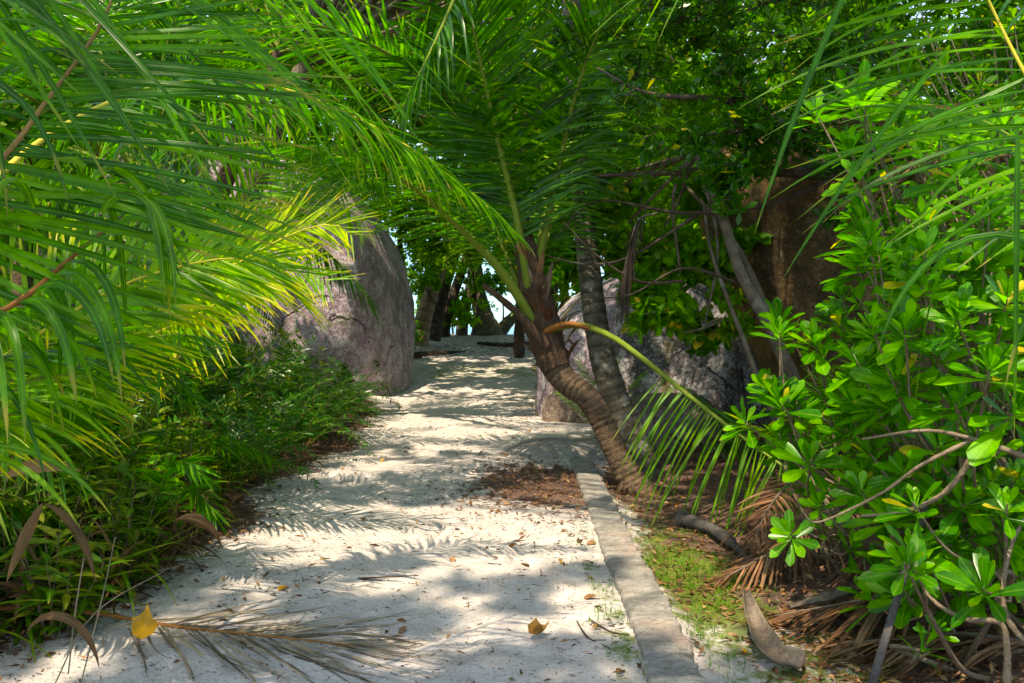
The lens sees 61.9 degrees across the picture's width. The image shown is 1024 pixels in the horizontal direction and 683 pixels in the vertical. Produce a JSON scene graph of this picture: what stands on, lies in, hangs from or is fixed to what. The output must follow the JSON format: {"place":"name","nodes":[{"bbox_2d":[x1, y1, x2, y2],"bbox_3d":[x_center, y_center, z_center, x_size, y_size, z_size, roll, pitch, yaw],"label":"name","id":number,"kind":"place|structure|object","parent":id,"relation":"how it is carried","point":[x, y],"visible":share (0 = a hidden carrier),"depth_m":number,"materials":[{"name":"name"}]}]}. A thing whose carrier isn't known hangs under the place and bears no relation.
{"place":"outdoors","nodes":[
{"label":"outdoors","id":0,"kind":"place"},
{"bbox_2d":[0,334,1023,682],"bbox_3d":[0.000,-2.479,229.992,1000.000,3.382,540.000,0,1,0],"label":"ground","id":1,"kind":"structure","parent":0,"point":[478,380],"depth_m":5.23,"materials":[{"name":"sand"}]},
{"bbox_2d":[0,510,115,631],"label":"leafy plant","id":2,"kind":"object","parent":1,"relation":"on","point":[17,585],"visible":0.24,"depth_m":4.21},
{"bbox_2d":[0,460,120,580],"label":"leafy plant","id":3,"kind":"object","parent":1,"relation":"on","point":[50,512],"visible":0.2,"depth_m":4.76,"materials":[{"name":"green plant"}]},
{"bbox_2d":[26,611,99,668],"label":"dry leaf","id":4,"kind":"object","parent":1,"relation":"on","point":[76,625],"visible":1,"depth_m":3.20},
{"bbox_2d":[0,512,133,638],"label":"leafy plant","id":5,"kind":"object","parent":1,"relation":"on","point":[50,574],"visible":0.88,"depth_m":4.07,"materials":[{"name":"green plant"}]},
{"bbox_2d":[0,407,134,598],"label":"coconut palm","id":6,"kind":"object","parent":1,"relation":"on","point":[15,515],"visible":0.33,"depth_m":4.29,"materials":[{"name":"green plant"}]},
{"bbox_2d":[21,427,158,535],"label":"leafy plant","id":7,"kind":"object","parent":1,"relation":"on","point":[123,433],"visible":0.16,"depth_m":5.68,"materials":[{"name":"green plant"}]},
{"bbox_2d":[0,483,182,662],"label":"strap leaf plant","id":8,"kind":"object","parent":1,"relation":"on","point":[29,619],"visible":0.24,"depth_m":4.36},
{"bbox_2d":[0,1,202,372],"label":"coconut palm","id":9,"kind":"object","parent":1,"relation":"on","point":[76,22],"visible":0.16,"depth_m":7.39,"materials":[{"name":"green plant"}]},
{"bbox_2d":[47,517,165,613],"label":"leaf plant","id":10,"kind":"object","parent":1,"relation":"on","point":[114,580],"visible":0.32,"depth_m":4.57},
{"bbox_2d":[0,0,223,381],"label":"coconut palm","id":11,"kind":"object","parent":1,"relation":"on","point":[16,278],"visible":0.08,"depth_m":11.40,"materials":[{"name":"green plant"}]},
{"bbox_2d":[5,459,237,620],"bbox_3d":[-2.300,1.059,4.967,1.233,0.970,1.311,-9,-6,22],"label":"strap leaf plant","id":12,"kind":"object","parent":1,"relation":"on","point":[126,579],"visible":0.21,"depth_m":4.90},
{"bbox_2d":[65,450,180,540],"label":"leafy plant","id":13,"kind":"object","parent":1,"relation":"on","point":[140,507],"visible":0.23,"depth_m":5.24,"materials":[{"name":"green plant"}]},
{"bbox_2d":[75,466,183,601],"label":"leafy plant","id":14,"kind":"object","parent":1,"relation":"on","point":[127,532],"visible":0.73,"depth_m":4.72,"materials":[{"name":"green plant"}]},
{"bbox_2d":[51,340,237,458],"bbox_3d":[-3.367,0.567,7.330,1.943,1.130,2.228,7,-4,43],"label":"fern","id":15,"kind":"object","parent":1,"relation":"on","point":[137,418],"visible":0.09,"depth_m":7.46,"materials":[{"name":"green plant"}]},
{"bbox_2d":[55,417,240,523],"bbox_3d":[-2.648,1.047,5.678,1.216,1.193,1.355,1,1,43],"label":"strap leaf plant","id":16,"kind":"object","parent":1,"relation":"on","point":[107,461],"visible":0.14,"depth_m":5.57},
{"bbox_2d":[0,76,296,512],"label":"coconut palm","id":17,"kind":"object","parent":1,"relation":"on","point":[80,421],"visible":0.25,"depth_m":5.39,"materials":[{"name":"green plant"}]},
{"bbox_2d":[108,455,193,553],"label":"leafy plant","id":18,"kind":"object","parent":1,"relation":"on","point":[151,459],"visible":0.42,"depth_m":5.51,"materials":[{"name":"green plant"}]},
{"bbox_2d":[109,405,226,493],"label":"leafy plant","id":19,"kind":"object","parent":1,"relation":"on","point":[204,462],"visible":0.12,"depth_m":6.90,"materials":[{"name":"green plant"}]},
{"bbox_2d":[120,491,223,572],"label":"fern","id":20,"kind":"object","parent":1,"relation":"on","point":[171,549],"visible":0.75,"depth_m":5.20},
{"bbox_2d":[129,452,234,534],"bbox_3d":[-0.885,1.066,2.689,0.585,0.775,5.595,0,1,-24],"label":"palm seedling","id":21,"kind":"object","parent":1,"relation":"on","point":[189,466],"visible":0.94,"depth_m":4.98,"materials":[{"name":"green plant"}]},
{"bbox_2d":[142,414,221,534],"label":"leafy plant","id":22,"kind":"object","parent":1,"relation":"on","point":[183,437],"visible":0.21,"depth_m":6.16,"materials":[{"name":"green plant"}]},
{"bbox_2d":[117,304,255,424],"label":"fern","id":23,"kind":"object","parent":1,"relation":"on","point":[169,414],"visible":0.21,"depth_m":8.93,"materials":[{"name":"green plant"}]},
{"bbox_2d":[95,348,291,454],"bbox_3d":[-3.510,0.556,7.785,2.410,1.237,2.138,0,1,10],"label":"fern","id":24,"kind":"object","parent":1,"relation":"on","point":[210,417],"visible":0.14,"depth_m":8.14,"materials":[{"name":"green plant"}]},
{"bbox_2d":[0,0,407,377],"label":"coconut palm","id":25,"kind":"object","parent":1,"relation":"on","point":[71,150],"visible":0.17,"depth_m":9.41,"materials":[{"name":"green plant"}]},
{"bbox_2d":[0,113,417,485],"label":"coconut palm","id":26,"kind":"object","parent":1,"relation":"on","point":[294,197],"visible":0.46,"depth_m":6.27,"materials":[{"name":"green plant"}]},
{"bbox_2d":[39,0,381,281],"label":"broadleaf tree","id":27,"kind":"object","parent":1,"relation":"on","point":[358,75],"visible":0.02,"depth_m":18.49,"materials":[{"name":"green plant"}]},
{"bbox_2d":[168,403,308,484],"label":"fern","id":28,"kind":"object","parent":1,"relation":"on","point":[232,459],"visible":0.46,"depth_m":7.63,"materials":[{"name":"green plant"}]},
{"bbox_2d":[164,329,313,427],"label":"fern","id":29,"kind":"object","parent":1,"relation":"on","point":[210,392],"visible":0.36,"depth_m":9.99,"materials":[{"name":"green plant"}]},
{"bbox_2d":[0,598,483,682],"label":"dead frond","id":30,"kind":"object","parent":1,"relation":"on","point":[249,632],"visible":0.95,"depth_m":4.02,"materials":[{"name":"plant"}]},
{"bbox_2d":[132,604,156,638],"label":"fallen leaf","id":31,"kind":"object","parent":30,"relation":"on","point":[144,626],"visible":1,"depth_m":3.91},
{"bbox_2d":[92,113,414,395],"bbox_3d":[-5.655,-0.791,19.707,6.596,8.294,6.121,0,1,0],"label":"granite boulder","id":32,"kind":"object","parent":1,"relation":"on","point":[356,338],"visible":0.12,"depth_m":17.27,"materials":[{"name":"stone"}]},
{"bbox_2d":[181,374,348,467],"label":"fern","id":33,"kind":"object","parent":1,"relation":"on","point":[277,422],"visible":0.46,"depth_m":8.85,"materials":[{"name":"green plant"}]},
{"bbox_2d":[186,326,343,420],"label":"fern","id":34,"kind":"object","parent":1,"relation":"on","point":[240,361],"visible":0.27,"depth_m":11.05,"materials":[{"name":"green plant"}]},
{"bbox_2d":[55,0,478,402],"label":"coconut palm","id":35,"kind":"object","parent":1,"relation":"on","point":[275,54],"visible":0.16,"depth_m":12.48,"materials":[{"name":"green plant"}]},
{"bbox_2d":[210,393,323,490],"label":"fern","id":36,"kind":"object","parent":1,"relation":"on","point":[264,447],"visible":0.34,"depth_m":8.21,"materials":[{"name":"green plant"}]},
{"bbox_2d":[0,0,535,542],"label":"coconut palm","id":37,"kind":"object","parent":1,"relation":"on","point":[158,212],"visible":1,"depth_m":2.52,"materials":[{"name":"green plant"}]},
{"bbox_2d":[6,503,42,581],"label":"dry leaf","id":38,"kind":"object","parent":37,"relation":"hanging from","point":[26,535],"visible":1,"depth_m":3.31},
{"bbox_2d":[44,503,94,577],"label":"dry leaf","id":39,"kind":"object","parent":37,"relation":"hanging from","point":[76,530],"visible":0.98,"depth_m":3.31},
{"bbox_2d":[225,387,341,459],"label":"fern","id":40,"kind":"object","parent":1,"relation":"on","point":[265,416],"visible":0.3,"depth_m":9.37,"materials":[{"name":"green plant"}]},
{"bbox_2d":[219,339,348,399],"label":"fern","id":41,"kind":"object","parent":1,"relation":"on","point":[288,356],"visible":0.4,"depth_m":12.44,"materials":[{"name":"green plant"}]},
{"bbox_2d":[240,369,361,444],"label":"fern","id":42,"kind":"object","parent":1,"relation":"on","point":[326,404],"visible":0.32,"depth_m":10.64,"materials":[{"name":"green plant"}]},
{"bbox_2d":[231,382,375,455],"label":"fern","id":43,"kind":"object","parent":1,"relation":"on","point":[314,437],"visible":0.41,"depth_m":9.86,"materials":[{"name":"green plant"}]},
{"bbox_2d":[273,367,384,440],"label":"fern","id":44,"kind":"object","parent":1,"relation":"on","point":[313,383],"visible":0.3,"depth_m":12.31,"materials":[{"name":"green plant"}]},
{"bbox_2d":[217,63,454,234],"bbox_3d":[-5.439,-4.249,24.167,8.790,9.530,6.079,0,1,0],"label":"broadleaf tree","id":45,"kind":"object","parent":1,"relation":"on","point":[357,140],"visible":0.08,"depth_m":23.43,"materials":[{"name":"green plant"}]},
{"bbox_2d":[292,363,381,417],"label":"fern","id":46,"kind":"object","parent":1,"relation":"on","point":[352,393],"visible":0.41,"depth_m":13.03,"materials":[{"name":"green plant"}]},
{"bbox_2d":[2,398,707,682],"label":"sand debris","id":47,"kind":"object","parent":1,"relation":"on","point":[411,567],"visible":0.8,"depth_m":5.29,"materials":[{"name":"brown plant"}]},
{"bbox_2d":[318,354,403,413],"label":"fern","id":48,"kind":"object","parent":1,"relation":"on","point":[342,368],"visible":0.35,"depth_m":15.03,"materials":[{"name":"green plant"}]},
{"bbox_2d":[192,0,585,365],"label":"shade tree","id":49,"kind":"object","parent":1,"relation":"on","point":[300,67],"visible":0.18,"depth_m":12.17,"materials":[{"name":"plant"}]},
{"bbox_2d":[384,199,444,269],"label":"shore shrub","id":50,"kind":"object","parent":1,"relation":"on","point":[410,226],"visible":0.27,"depth_m":25.92,"materials":[{"name":"green plant"}]},
{"bbox_2d":[209,0,637,227],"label":"shade tree","id":51,"kind":"object","parent":1,"relation":"on","point":[375,89],"visible":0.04,"depth_m":18.94,"materials":[{"name":"green plant"}]},
{"bbox_2d":[404,254,456,295],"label":"shore shrub","id":52,"kind":"object","parent":1,"relation":"on","point":[421,287],"visible":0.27,"depth_m":27.72,"materials":[{"name":"green plant"}]},
{"bbox_2d":[390,142,489,346],"bbox_3d":[-1.017,-4.306,27.659,6.486,9.476,4.566,0,1,0],"label":"coconut palm","id":53,"kind":"object","parent":1,"relation":"on","point":[424,313],"visible":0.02,"depth_m":26.89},
{"bbox_2d":[403,225,481,333],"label":"shore shrub","id":54,"kind":"object","parent":1,"relation":"on","point":[436,253],"visible":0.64,"depth_m":23.84,"materials":[{"name":"leaf"},{"name":"dark bark"}]},
{"bbox_2d":[425,135,463,340],"bbox_3d":[-1.127,-4.715,29.001,6.197,9.983,4.516,0,1,0],"label":"coconut palm","id":55,"kind":"object","parent":1,"relation":"on","point":[436,325],"depth_m":28.42,"materials":[{"name":"brown plant"}]},
{"bbox_2d":[441,144,473,336],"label":"coconut palm","id":56,"kind":"object","parent":1,"relation":"on","point":[455,288],"visible":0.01,"depth_m":29.95,"materials":[{"name":"brown plant"}]},
{"bbox_2d":[414,237,514,335],"bbox_3d":[-0.920,-2.268,31.201,5.387,4.818,2.366,0,1,0],"label":"takamaka tree","id":57,"kind":"object","parent":1,"relation":"on","point":[491,326],"visible":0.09,"depth_m":31.15,"materials":[{"name":"plant"}]},
{"bbox_2d":[442,296,498,329],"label":"shore shrub","id":58,"kind":"object","parent":1,"relation":"on","point":[465,315],"visible":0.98,"depth_m":29.78,"materials":[{"name":"green plant"}]},
{"bbox_2d":[374,30,610,357],"bbox_3d":[0.173,-4.242,25.035,8.466,9.812,5.864,0,1,0],"label":"broadleaf tree","id":59,"kind":"object","parent":1,"relation":"on","point":[519,347],"visible":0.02,"depth_m":24.86,"materials":[{"name":"green plant"}]},
{"bbox_2d":[0,356,1023,682],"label":"leaf litter","id":60,"kind":"object","parent":1,"relation":"on","point":[782,610],"visible":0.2,"depth_m":5.42,"materials":[{"name":"plant"}]},
{"bbox_2d":[727,578,946,664],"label":"dead frond","id":61,"kind":"object","parent":60,"relation":"on","point":[871,620],"visible":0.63,"depth_m":4.20,"materials":[{"name":"plant"}]},
{"bbox_2d":[788,584,860,608],"bbox_3d":[1.730,1.371,4.603,0.476,0.140,0.107,0,1,-8],"label":"palm husk","id":62,"kind":"object","parent":61,"relation":"on","point":[834,594],"visible":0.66,"depth_m":4.57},
{"bbox_2d":[1,323,1023,621],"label":"undergrowth","id":63,"kind":"object","parent":1,"relation":"on","point":[249,363],"visible":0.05,"depth_m":10.26,"materials":[{"name":"green plant"}]},
{"bbox_2d":[18,0,1023,265],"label":"forest","id":64,"kind":"object","parent":1,"relation":"on","point":[392,38],"depth_m":17.06,"materials":[{"name":"green plant"}]},
{"bbox_2d":[189,0,858,535],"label":"coconut palm","id":65,"kind":"object","parent":1,"relation":"on","point":[509,196],"visible":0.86,"depth_m":7.85,"materials":[{"name":"green plant"}]},
{"bbox_2d":[507,437,605,460],"bbox_3d":[0.678,1.370,10.413,1.469,0.345,1.506,0,1,0],"label":"flat rock","id":66,"kind":"object","parent":1,"relation":"on","point":[560,447],"visible":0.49,"depth_m":9.97,"materials":[{"name":"stone"}]},
{"bbox_2d":[404,7,720,316],"bbox_3d":[1.458,-2.804,18.163,7.840,8.389,5.345,0,1,0],"label":"broadleaf tree","id":67,"kind":"object","parent":1,"relation":"on","point":[575,288],"visible":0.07,"depth_m":17.56,"materials":[{"name":"green plant"}]},
{"bbox_2d":[542,388,588,422],"bbox_3d":[1.285,1.112,13.778,1.608,1.309,1.131,0,1,0],"label":"granite boulder","id":68,"kind":"object","parent":1,"relation":"on","point":[555,408],"visible":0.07,"depth_m":13.42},
{"bbox_2d":[535,278,620,417],"bbox_3d":[1.803,0.634,14.605,2.841,3.672,3.231,0,1,0],"label":"granite boulder","id":69,"kind":"object","parent":1,"relation":"on","point":[544,388],"visible":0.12,"depth_m":13.48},
{"bbox_2d":[514,0,664,477],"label":"coconut palm","id":70,"kind":"object","parent":1,"relation":"on","point":[611,386],"visible":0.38,"depth_m":9.01,"materials":[{"name":"brown plant"}]},
{"bbox_2d":[570,457,706,682],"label":"kerb","id":71,"kind":"structure","parent":1,"relation":"on","point":[665,646],"depth_m":4.62,"materials":[{"name":"concrete"}]},
{"bbox_2d":[508,19,785,274],"bbox_3d":[4.186,-3.007,18.974,9.492,8.437,6.159,0,1,0],"label":"broadleaf tree","id":72,"kind":"object","parent":1,"relation":"on","point":[661,218],"depth_m":18.08,"materials":[{"name":"green plant"}]},
{"bbox_2d":[612,277,745,424],"bbox_3d":[2.731,0.475,12.716,2.844,3.824,2.659,0,1,0],"label":"granite boulder","id":73,"kind":"object","parent":1,"relation":"on","point":[714,379],"visible":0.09,"depth_m":11.81,"materials":[{"name":"stone"}]},
{"bbox_2d":[630,392,729,449],"bbox_3d":[1.983,1.205,10.939,1.611,1.093,1.296,0,1,0],"label":"granite boulder","id":74,"kind":"object","parent":1,"relation":"on","point":[641,406],"visible":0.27,"depth_m":10.49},
{"bbox_2d":[533,142,832,457],"bbox_3d":[1.634,-0.480,9.226,1.662,3.517,3.570,-1,1,-43],"label":"broadleaf tree","id":75,"kind":"object","parent":1,"relation":"on","point":[659,306],"visible":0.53,"depth_m":8.75,"materials":[{"name":"plant"}]},
{"bbox_2d":[492,0,909,238],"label":"broadleaf tree","id":76,"kind":"object","parent":1,"relation":"on","point":[786,97],"visible":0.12,"depth_m":13.10,"materials":[{"name":"green plant"}]},
{"bbox_2d":[674,510,755,569],"bbox_3d":[1.473,1.404,6.031,0.173,0.141,1.345,0,1,-11],"label":"log","id":77,"kind":"object","parent":1,"relation":"on","point":[684,518],"visible":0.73,"depth_m":6.28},
{"bbox_2d":[716,468,814,563],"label":"dead frond","id":78,"kind":"object","parent":77,"relation":"on","point":[765,492],"visible":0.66,"depth_m":5.85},
{"bbox_2d":[660,403,770,459],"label":"fern","id":79,"kind":"object","parent":1,"relation":"on","point":[727,445],"visible":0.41,"depth_m":9.33,"materials":[{"name":"green plant"}]},
{"bbox_2d":[736,336,775,424],"bbox_3d":[4.279,0.412,12.382,2.698,4.016,3.284,0,1,0],"label":"granite boulder","id":80,"kind":"object","parent":1,"relation":"on","point":[747,372],"depth_m":11.43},
{"bbox_2d":[742,589,805,668],"bbox_3d":[1.173,1.345,4.010,0.169,0.160,0.664,0,1,-7],"label":"palm husk","id":81,"kind":"object","parent":1,"relation":"on","point":[770,645],"visible":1,"depth_m":3.96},
{"bbox_2d":[537,0,1023,359],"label":"glossy tree","id":82,"kind":"object","parent":1,"relation":"on","point":[720,177],"visible":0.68,"depth_m":7.37,"materials":[{"name":"green plant"}]},
{"bbox_2d":[617,212,657,328],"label":"dead frond","id":83,"kind":"object","parent":82,"relation":"hanging from","point":[626,281],"visible":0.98,"depth_m":7.87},
{"bbox_2d":[684,498,877,596],"bbox_3d":[0.706,1.274,3.053,1.112,0.467,6.123,0,1,23],"label":"dead frond","id":84,"kind":"object","parent":1,"relation":"on","point":[781,556],"visible":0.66,"depth_m":5.15,"materials":[{"name":"plant"}]},
{"bbox_2d":[553,491,1018,682],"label":"grass","id":85,"kind":"structure","parent":1,"relation":"on","point":[714,607],"depth_m":4.94,"materials":[{"name":"plant"}]},
{"bbox_2d":[589,0,1023,432],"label":"coconut palm","id":86,"kind":"object","parent":1,"relation":"on","point":[941,115],"visible":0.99,"depth_m":2.82,"materials":[{"name":"green plant"}]},
{"bbox_2d":[727,358,887,472],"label":"bush","id":87,"kind":"object","parent":1,"relation":"on","point":[810,384],"visible":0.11,"depth_m":7.75,"materials":[{"name":"green plant"}]},
{"bbox_2d":[719,284,951,597],"bbox_3d":[1.847,0.516,4.694,1.350,1.718,1.717,0,1,0],"label":"green bush","id":88,"kind":"object","parent":1,"relation":"on","point":[791,391],"visible":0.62,"depth_m":4.47,"materials":[{"name":"green plant"}]},
{"bbox_2d":[682,0,1019,126],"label":"broadleaf tree","id":89,"kind":"object","parent":1,"relation":"on","point":[822,26],"visible":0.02,"depth_m":13.74,"materials":[{"name":"green plant"}]},
{"bbox_2d":[812,509,907,605],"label":"green bush","id":90,"kind":"object","parent":1,"relation":"on","point":[852,565],"visible":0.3,"depth_m":4.46,"materials":[{"name":"green plant"}]},
{"bbox_2d":[697,103,1023,436],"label":"granite boulder","id":91,"kind":"object","parent":1,"relation":"on","point":[798,287],"visible":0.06,"depth_m":8.74,"materials":[{"name":"stone"}]},
{"bbox_2d":[786,287,968,508],"bbox_3d":[3.176,0.483,6.865,2.401,1.967,1.779,0,1,0],"label":"green bush","id":92,"kind":"object","parent":1,"relation":"on","point":[822,314],"visible":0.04,"depth_m":6.45,"materials":[{"name":"green plant"}]},
{"bbox_2d":[867,505,928,682],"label":"dead sapling","id":93,"kind":"object","parent":1,"relation":"on","point":[874,675],"visible":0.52,"depth_m":3.34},
{"bbox_2d":[777,0,1023,101],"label":"broadleaf tree","id":94,"kind":"object","parent":1,"relation":"on","point":[1020,6],"visible":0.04,"depth_m":11.79,"materials":[{"name":"green plant"}]},
{"bbox_2d":[793,59,1023,529],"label":"green bush","id":95,"kind":"object","parent":1,"relation":"on","point":[848,137],"visible":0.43,"depth_m":4.03,"materials":[{"name":"green plant"}]},
{"bbox_2d":[809,137,1012,269],"bbox_3d":[1.462,0.213,2.429,1.181,2.489,5.539,0,1,19],"label":"bush","id":96,"kind":"object","parent":1,"relation":"on","point":[882,208],"visible":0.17,"depth_m":4.54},
{"bbox_2d":[820,507,1001,602],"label":"dead frond","id":97,"kind":"object","parent":1,"relation":"on","point":[859,563],"visible":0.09,"depth_m":4.73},
{"bbox_2d":[800,624,1023,682],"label":"dead frond","id":98,"kind":"object","parent":1,"relation":"on","point":[963,651],"visible":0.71,"depth_m":3.76,"materials":[{"name":"plant"}]},
{"bbox_2d":[808,0,1023,116],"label":"broadleaf tree","id":99,"kind":"object","parent":1,"relation":"on","point":[987,52],"visible":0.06,"depth_m":9.09,"materials":[{"name":"green plant"}]},
{"bbox_2d":[814,197,1023,655],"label":"green bush","id":100,"kind":"object","parent":1,"relation":"on","point":[966,404],"visible":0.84,"depth_m":3.46,"materials":[{"name":"green plant"}]},
{"bbox_2d":[861,458,970,516],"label":"branch","id":101,"kind":"object","parent":100,"relation":"attached to","point":[966,466],"visible":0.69,"depth_m":3.20,"materials":[{"name":"brown plant"}]},
{"bbox_2d":[862,429,1023,458],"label":"branch","id":102,"kind":"object","parent":100,"relation":"attached to","point":[1016,453],"visible":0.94,"depth_m":3.06,"materials":[{"name":"brown plant"}]},
{"bbox_2d":[802,440,973,522],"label":"branch","id":103,"kind":"object","parent":102,"relation":"attached to","point":[937,456],"visible":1,"depth_m":3.13,"materials":[{"name":"brown plant"}]},
{"bbox_2d":[888,614,958,672],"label":"green bush","id":104,"kind":"object","parent":1,"relation":"on","point":[922,631],"visible":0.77,"depth_m":3.52,"materials":[{"name":"green plant"}]},
{"bbox_2d":[858,481,1023,681],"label":"green bush","id":105,"kind":"object","parent":1,"relation":"on","point":[943,570],"visible":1,"depth_m":3.06,"materials":[{"name":"green plant"}]},
{"bbox_2d":[912,564,1011,682],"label":"branch","id":106,"kind":"object","parent":105,"relation":"attached to","point":[1006,673],"visible":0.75,"depth_m":3.02,"materials":[{"name":"brown plant"}]},
{"bbox_2d":[1000,517,1023,641],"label":"branch","id":107,"kind":"object","parent":105,"relation":"attached to","point":[1014,629],"visible":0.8,"depth_m":3.06,"materials":[{"name":"brown plant"}]},
{"bbox_2d":[860,1,1023,276],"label":"green bush","id":108,"kind":"object","parent":1,"relation":"on","point":[902,67],"visible":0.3,"depth_m":6.05,"materials":[{"name":"green plant"}]},
{"bbox_2d":[207,0,1019,326],"label":"sky","id":109,"kind":"structure","parent":0,"point":[498,315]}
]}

